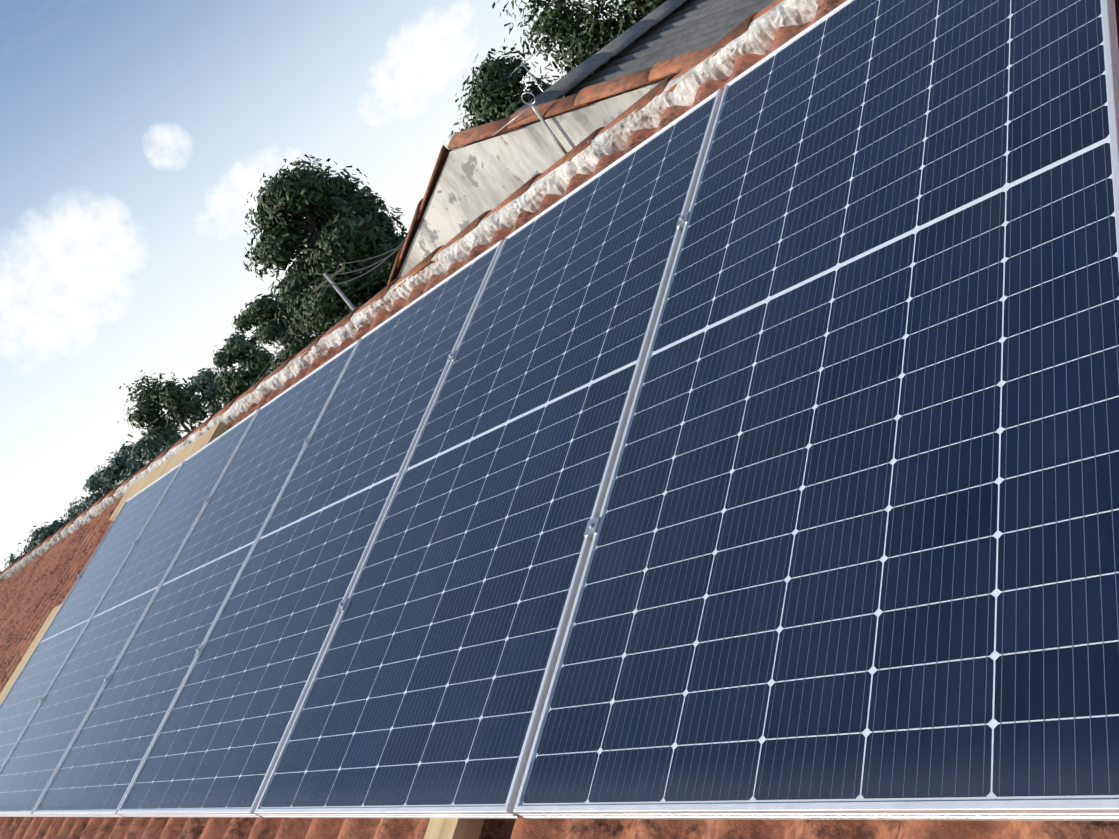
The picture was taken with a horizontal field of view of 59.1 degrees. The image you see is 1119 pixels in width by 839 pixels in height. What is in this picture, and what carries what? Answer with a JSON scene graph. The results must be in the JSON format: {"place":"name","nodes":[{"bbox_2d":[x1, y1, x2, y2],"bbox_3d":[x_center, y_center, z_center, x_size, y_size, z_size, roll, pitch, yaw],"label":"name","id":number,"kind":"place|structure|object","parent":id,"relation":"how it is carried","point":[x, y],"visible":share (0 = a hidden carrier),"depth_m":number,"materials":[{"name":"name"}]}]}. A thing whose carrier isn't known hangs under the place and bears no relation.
{"place":"outdoors","nodes":[
{"label":"outdoors","id":0,"kind":"place"},
{"bbox_2d":[0,0,639,571],"label":"sky","id":1,"kind":"structure","parent":0,"point":[136,136],"materials":[{"name":"blue"}]},
{"bbox_2d":[512,48,543,91],"bbox_3d":[0.036,-7.180,22.883,0.812,2.762,0.600,-41,14,-12],"label":"tv antenna","id":2,"kind":"object","parent":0,"point":[528,71],"visible":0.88,"depth_m":22.59,"materials":[{"name":"silver metal"}]},
{"bbox_3d":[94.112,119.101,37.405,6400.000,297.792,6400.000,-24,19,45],"label":"ground","id":3,"kind":"structure","parent":0,"visible":0},
{"bbox_2d":[4,535,38,567],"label":"tree","id":4,"kind":"object","parent":3,"relation":"on","point":[12,560],"visible":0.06,"depth_m":281.94,"materials":[{"name":"green plant"}]},
{"bbox_2d":[27,517,63,545],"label":"tree","id":5,"kind":"object","parent":3,"relation":"on","point":[41,534],"visible":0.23,"depth_m":252.19,"materials":[{"name":"green plant"}]},
{"bbox_2d":[58,491,88,529],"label":"tree","id":6,"kind":"object","parent":3,"relation":"on","point":[75,510],"visible":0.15,"depth_m":256.48,"materials":[{"name":"green plant"}]},
{"bbox_2d":[81,472,114,507],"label":"tree","id":7,"kind":"object","parent":3,"relation":"on","point":[92,487],"visible":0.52,"depth_m":223.38,"materials":[{"name":"green plant"}]},
{"bbox_2d":[93,465,121,494],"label":"tree","id":8,"kind":"object","parent":3,"relation":"on","point":[107,489],"visible":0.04,"depth_m":272.47,"materials":[{"name":"green plant"}]},
{"bbox_2d":[92,450,148,490],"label":"tree","id":9,"kind":"object","parent":3,"relation":"on","point":[118,470],"visible":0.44,"depth_m":214.86,"materials":[{"name":"green plant"}]},
{"bbox_2d":[114,441,136,463],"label":"tree","id":10,"kind":"object","parent":3,"relation":"on","point":[126,449],"visible":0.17,"depth_m":295.78,"materials":[{"name":"green plant"}]},
{"bbox_2d":[126,429,176,464],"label":"tree","id":11,"kind":"object","parent":3,"relation":"on","point":[145,448],"visible":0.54,"depth_m":182.68,"materials":[{"name":"green plant"}]},
{"bbox_2d":[139,416,183,448],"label":"tree","id":12,"kind":"object","parent":3,"relation":"on","point":[177,437],"visible":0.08,"depth_m":217.31,"materials":[{"name":"green plant"}]},
{"bbox_2d":[117,370,208,440],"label":"tree","id":13,"kind":"object","parent":3,"relation":"on","point":[169,394],"visible":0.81,"depth_m":137.64,"materials":[{"name":"green plant"}]},
{"bbox_2d":[187,370,224,414],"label":"tree","id":14,"kind":"object","parent":3,"relation":"on","point":[219,405],"visible":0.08,"depth_m":234.66,"materials":[{"name":"green plant"}]},
{"bbox_2d":[183,368,241,423],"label":"tree","id":15,"kind":"object","parent":3,"relation":"on","point":[205,386],"visible":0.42,"depth_m":151.46,"materials":[{"name":"green plant"}]},
{"bbox_2d":[210,338,276,411],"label":"tree","id":16,"kind":"object","parent":3,"relation":"on","point":[230,382],"visible":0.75,"depth_m":128.93,"materials":[{"name":"green plant"}]},
{"bbox_2d":[223,332,275,377],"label":"tree","id":17,"kind":"object","parent":3,"relation":"on","point":[237,336],"visible":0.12,"depth_m":176.71,"materials":[{"name":"green plant"}]},
{"bbox_2d":[231,292,323,374],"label":"pine tree","id":18,"kind":"object","parent":3,"relation":"on","point":[263,310],"visible":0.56,"depth_m":70.07,"materials":[{"name":"green plant"}]},
{"bbox_2d":[274,279,326,341],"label":"tree","id":19,"kind":"object","parent":3,"relation":"on","point":[309,331],"depth_m":144.91,"materials":[{"name":"green plant"}]},
{"bbox_2d":[243,154,407,346],"bbox_3d":[-12.726,-8.139,59.708,9.851,15.791,9.793,-24,19,45],"label":"tree","id":20,"kind":"object","parent":3,"relation":"on","point":[288,202],"visible":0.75,"depth_m":57.18,"materials":[{"name":"green plant"}]},
{"bbox_2d":[251,238,405,386],"bbox_3d":[-17.974,-2.087,67.168,3.942,8.908,82.995,-44,15,-22],"label":"utility pole","id":21,"kind":"object","parent":3,"relation":"on","point":[341,293],"visible":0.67,"depth_m":50.12,"materials":[{"name":"concrete"}]},
{"bbox_2d":[304,165,406,288],"bbox_3d":[-11.311,-9.573,64.319,7.468,14.344,8.524,-24,19,45],"label":"pine tree","id":22,"kind":"object","parent":3,"relation":"on","point":[357,198],"visible":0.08,"depth_m":61.86,"materials":[{"name":"green plant"}]},
{"bbox_2d":[451,46,560,133],"bbox_3d":[-0.339,-11.747,46.308,5.218,12.069,5.892,-24,19,45],"label":"tree","id":23,"kind":"object","parent":3,"relation":"on","point":[496,89],"visible":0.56,"depth_m":44.01,"materials":[{"name":"green plant"}]},
{"bbox_2d":[397,76,667,277],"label":"neighbour gable walls","id":24,"kind":"structure","parent":3,"relation":"on","point":[476,179],"depth_m":4.51,"materials":[{"name":"white paint"}]},
{"bbox_2d":[387,46,711,284],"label":"rake tiles","id":25,"kind":"object","parent":24,"relation":"on","point":[656,72],"visible":0.27,"depth_m":4.22,"materials":[{"name":"orange tile"}]},
{"bbox_2d":[509,0,773,116],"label":"neighbouring roof","id":26,"kind":"structure","parent":24,"relation":"on","point":[667,29],"depth_m":5.31,"materials":[{"name":"grey tile"}]},
{"bbox_2d":[492,0,666,97],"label":"tree","id":27,"kind":"object","parent":3,"relation":"on","point":[591,37],"visible":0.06,"depth_m":38.74,"materials":[{"name":"green plant"}]},
{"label":"house walls","id":28,"kind":"object","parent":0,"visible":0},
{"bbox_2d":[0,0,1118,838],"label":"tiled roof","id":29,"kind":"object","parent":28,"relation":"on","point":[34,592],"visible":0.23,"depth_m":3.19,"materials":[{"name":"orange tile"}]},
{"bbox_2d":[0,422,484,838],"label":"wooden battens","id":30,"kind":"object","parent":29,"relation":"on","point":[441,828],"visible":0.04,"depth_m":6.64,"materials":[{"name":"brown wood"}]},
{"bbox_2d":[0,461,183,769],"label":"solar panel","id":31,"kind":"object","parent":30,"relation":"on","point":[30,687],"visible":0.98,"depth_m":6.25,"materials":[{"name":"blue glass"}]},
{"bbox_2d":[0,409,258,816],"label":"solar panel","id":32,"kind":"object","parent":30,"relation":"on","point":[31,765],"visible":0.98,"depth_m":5.26,"materials":[{"name":"blue glass"}]},
{"bbox_2d":[33,339,359,816],"bbox_3d":[-1.624,0.676,4.550,1.134,0.035,2.278,-24,37,45],"label":"solar panel","id":33,"kind":"object","parent":30,"relation":"on","point":[95,774],"visible":1,"depth_m":4.40,"materials":[{"name":"blue glass"}]},
{"bbox_2d":[117,239,503,817],"bbox_3d":[-0.886,0.345,3.727,1.134,0.035,2.278,-24,37,45],"label":"solar panel","id":34,"kind":"object","parent":30,"relation":"on","point":[215,749],"visible":1,"depth_m":3.54,"materials":[{"name":"blue glass"}]},
{"bbox_2d":[39,212,689,703],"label":"panel clamps","id":35,"kind":"object","parent":30,"relation":"on","point":[595,522],"visible":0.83,"depth_m":3.00,"materials":[{"name":"silver metal"}]},
{"bbox_2d":[254,88,722,818],"bbox_3d":[-0.145,0.016,2.905,1.134,0.035,2.278,-24,37,45],"label":"solar panel","id":36,"kind":"object","parent":30,"relation":"on","point":[426,694],"visible":0.98,"depth_m":2.66,"materials":[{"name":"blue glass"}]},
{"bbox_2d":[513,0,1118,820],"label":"solar panel","id":37,"kind":"object","parent":30,"relation":"on","point":[853,552],"visible":1,"depth_m":1.72,"materials":[{"name":"blue glass"}]},
{"bbox_2d":[0,0,782,578],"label":"ridge tiles","id":38,"kind":"object","parent":29,"relation":"on","point":[634,108],"visible":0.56,"depth_m":4.61,"materials":[{"name":"ceramic"}]},
{"bbox_2d":[492,92,567,154],"bbox_3d":[-0.128,-1.215,4.281,0.312,0.335,0.026,-24,19,45],"label":"service pipe","id":39,"kind":"object","parent":38,"relation":"on","point":[549,130],"visible":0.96,"depth_m":4.20,"materials":[{"name":"silver metal"}]},
{"bbox_2d":[0,0,819,582],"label":"ridge mortar","id":40,"kind":"object","parent":29,"relation":"on","point":[758,36],"visible":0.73,"depth_m":4.21,"materials":[{"name":"white concrete"}]}
]}

